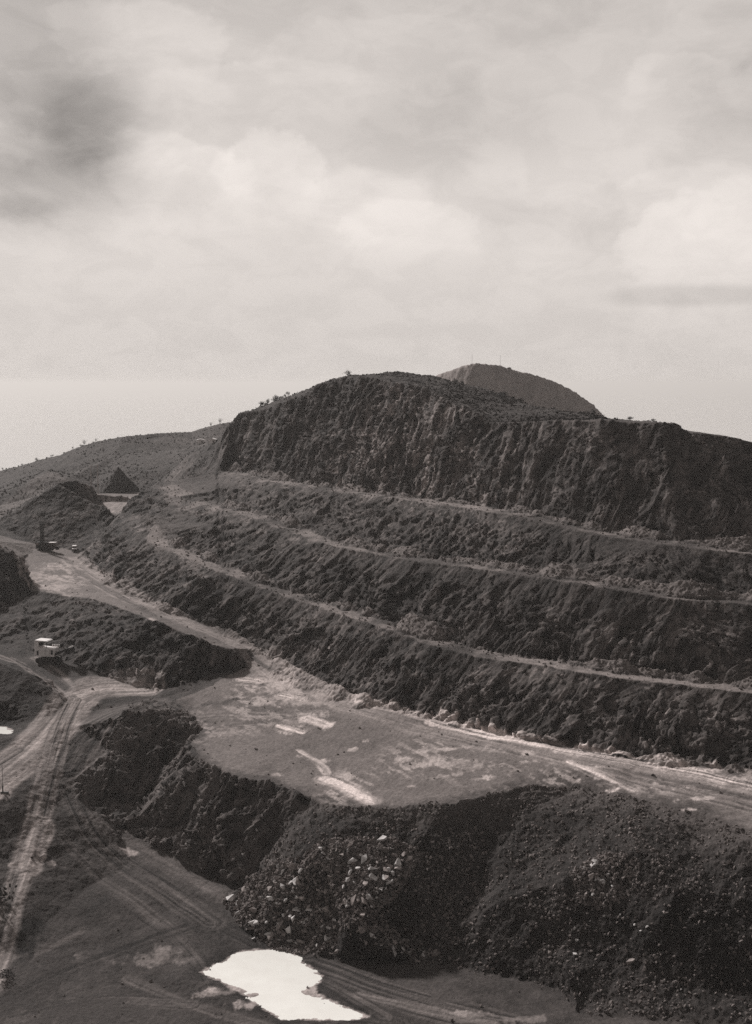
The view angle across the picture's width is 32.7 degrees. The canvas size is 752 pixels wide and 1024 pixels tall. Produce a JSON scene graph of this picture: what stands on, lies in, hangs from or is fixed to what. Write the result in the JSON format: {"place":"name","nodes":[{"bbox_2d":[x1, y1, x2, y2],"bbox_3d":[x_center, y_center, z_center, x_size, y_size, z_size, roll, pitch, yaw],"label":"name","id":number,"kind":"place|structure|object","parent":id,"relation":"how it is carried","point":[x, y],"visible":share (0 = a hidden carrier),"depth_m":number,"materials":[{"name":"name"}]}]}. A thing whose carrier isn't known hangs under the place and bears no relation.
{"place":"outdoors","nodes":[
{"label":"outdoors","id":0,"kind":"place"},
{"bbox_2d":[0,727,12,733],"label":"pond","id":1,"kind":"structure","parent":0,"point":[3,730],"depth_m":292.79,"materials":[{"name":"liquid"}]},
{"bbox_2d":[203,949,362,1019],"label":"pond","id":2,"kind":"structure","parent":0,"point":[278,982],"depth_m":215.54,"materials":[{"name":"liquid"}]},
{"bbox_2d":[0,371,632,642],"bbox_3d":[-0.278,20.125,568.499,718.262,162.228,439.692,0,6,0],"label":"hills","id":3,"kind":"structure","parent":0,"point":[164,456],"depth_m":583.72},
{"bbox_2d":[99,467,138,493],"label":"spoil heap","id":4,"kind":"object","parent":3,"relation":"on","point":[119,481],"visible":0.95,"depth_m":562.46,"materials":[{"name":"grey gravel"}]},
{"bbox_2d":[197,439,203,443],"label":"hut","id":5,"kind":"object","parent":3,"relation":"on","point":[200,441],"visible":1,"depth_m":666.00,"materials":[{"name":"grey paint"}]},
{"bbox_2d":[208,438,216,443],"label":"hut","id":6,"kind":"object","parent":3,"relation":"on","point":[212,440],"visible":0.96,"depth_m":524.14,"materials":[{"name":"grey paint"}]},
{"bbox_2d":[0,371,617,642],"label":"scrub","id":7,"kind":"object","parent":3,"relation":"on","point":[506,413],"visible":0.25,"depth_m":423.73,"materials":[{"name":"grey plant"}]},
{"bbox_2d":[0,375,751,767],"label":"terraced hill","id":8,"kind":"structure","parent":0,"point":[568,619],"depth_m":327.64,"materials":[{"name":"stone"}]},
{"bbox_2d":[0,642,751,1023],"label":"pit floor","id":9,"kind":"structure","parent":0,"point":[88,928],"depth_m":233.87,"materials":[{"name":"soil"}]},
{"bbox_2d":[0,773,8,793],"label":"marker post","id":10,"kind":"object","parent":9,"relation":"on","point":[4,792],"visible":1,"depth_m":264.14,"materials":[{"name":"metal"}]},
{"bbox_2d":[0,967,15,978],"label":"shrub","id":11,"kind":"object","parent":9,"relation":"on","point":[5,972],"visible":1,"depth_m":217.91,"materials":[{"name":"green plant"}]},
{"bbox_2d":[0,884,16,903],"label":"shrub","id":12,"kind":"object","parent":9,"relation":"on","point":[4,894],"visible":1,"depth_m":235.63,"materials":[{"name":"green plant"}]},
{"bbox_2d":[34,638,74,663],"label":"loading shovel","id":13,"kind":"object","parent":9,"relation":"on","point":[49,654],"visible":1,"depth_m":335.04,"materials":[{"name":"metal"}]},
{"bbox_2d":[0,486,751,830],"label":"quarry floor","id":14,"kind":"structure","parent":0,"point":[282,696],"depth_m":270.95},
{"bbox_2d":[35,522,58,551],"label":"drill rig","id":15,"kind":"object","parent":14,"relation":"on","point":[43,545],"visible":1,"depth_m":447.33,"materials":[{"name":"metal"}]},
{"bbox_2d":[72,545,76,551],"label":"off road car","id":16,"kind":"object","parent":14,"relation":"on","point":[74,547],"visible":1,"depth_m":452.39,"materials":[{"name":"white paint"}]},
{"bbox_2d":[0,391,751,470],"bbox_3d":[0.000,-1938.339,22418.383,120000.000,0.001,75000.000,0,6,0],"label":"sea","id":17,"kind":"structure","parent":0,"point":[39,425],"depth_m":13631.39,"materials":[{"name":"grey liquid"}]},
{"bbox_2d":[0,0,751,390],"label":"sky","id":18,"kind":"structure","parent":0,"point":[196,195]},
{"bbox_2d":[74,699,751,1022],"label":"spoil slope","id":19,"kind":"structure","parent":0,"point":[221,804],"depth_m":228.25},
{"bbox_2d":[249,908,256,912],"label":"boulder","id":20,"kind":"object","parent":19,"relation":"on","point":[253,910],"visible":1,"depth_m":235.80,"materials":[{"name":"grey stone"}]},
{"bbox_2d":[267,886,272,891],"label":"boulder","id":21,"kind":"object","parent":19,"relation":"on","point":[270,888],"visible":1,"depth_m":236.05,"materials":[{"name":"grey stone"}]},
{"bbox_2d":[267,930,273,939],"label":"boulder","id":22,"kind":"object","parent":19,"relation":"on","point":[270,936],"visible":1,"depth_m":230.38,"materials":[{"name":"grey stone"}]},
{"bbox_2d":[276,920,283,930],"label":"boulder","id":23,"kind":"object","parent":19,"relation":"on","point":[279,925],"visible":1,"depth_m":231.08,"materials":[{"name":"grey stone"}]},
{"bbox_2d":[285,926,290,932],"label":"boulder","id":24,"kind":"object","parent":19,"relation":"on","point":[288,929],"visible":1,"depth_m":230.00,"materials":[{"name":"stone"}]},
{"bbox_2d":[288,864,297,870],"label":"boulder","id":25,"kind":"object","parent":19,"relation":"on","point":[291,866],"visible":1,"depth_m":235.76,"materials":[{"name":"grey stone"}]},
{"bbox_2d":[323,904,329,911],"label":"boulder","id":26,"kind":"object","parent":19,"relation":"on","point":[327,908],"visible":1,"depth_m":229.18,"materials":[{"name":"grey stone"}]},
{"bbox_2d":[347,858,356,863],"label":"boulder","id":27,"kind":"object","parent":19,"relation":"on","point":[351,860],"visible":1,"depth_m":232.56,"materials":[{"name":"stone"}]},
{"bbox_2d":[350,894,356,905],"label":"boulder","id":28,"kind":"object","parent":19,"relation":"on","point":[353,899],"visible":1,"depth_m":226.10,"materials":[{"name":"grey stone"}]},
{"bbox_2d":[358,926,364,933],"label":"boulder","id":29,"kind":"object","parent":19,"relation":"on","point":[361,929],"visible":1,"depth_m":222.28,"materials":[{"name":"grey stone"}]},
{"bbox_2d":[361,854,366,863],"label":"boulder","id":30,"kind":"object","parent":19,"relation":"on","point":[364,859],"visible":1,"depth_m":232.78,"materials":[{"name":"stone"}]},
{"bbox_2d":[369,873,377,880],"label":"boulder","id":31,"kind":"object","parent":19,"relation":"on","point":[373,876],"visible":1,"depth_m":229.28,"materials":[{"name":"stone"}]},
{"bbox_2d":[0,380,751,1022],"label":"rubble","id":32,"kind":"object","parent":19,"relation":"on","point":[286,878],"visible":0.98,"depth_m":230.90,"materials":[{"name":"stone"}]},
{"bbox_2d":[226,894,236,901],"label":"boulder","id":33,"kind":"object","parent":32,"relation":"on","point":[230,898],"visible":1,"depth_m":243.93,"materials":[{"name":"stone"}]},
{"bbox_2d":[377,835,386,841],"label":"boulder","id":34,"kind":"object","parent":19,"relation":"on","point":[382,838],"visible":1,"depth_m":237.36,"materials":[{"name":"stone"}]},
{"bbox_2d":[394,858,400,866],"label":"boulder","id":35,"kind":"object","parent":19,"relation":"on","point":[398,863],"visible":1,"depth_m":232.63,"materials":[{"name":"stone"}]},
{"bbox_2d":[626,958,634,964],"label":"boulder","id":36,"kind":"object","parent":19,"relation":"on","point":[630,961],"visible":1,"depth_m":208.69,"materials":[{"name":"grey stone"}]},
{"bbox_2d":[436,363,604,416],"bbox_3d":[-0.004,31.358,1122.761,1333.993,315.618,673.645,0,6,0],"label":"hill","id":37,"kind":"structure","parent":0,"point":[533,390],"depth_m":894.95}
]}

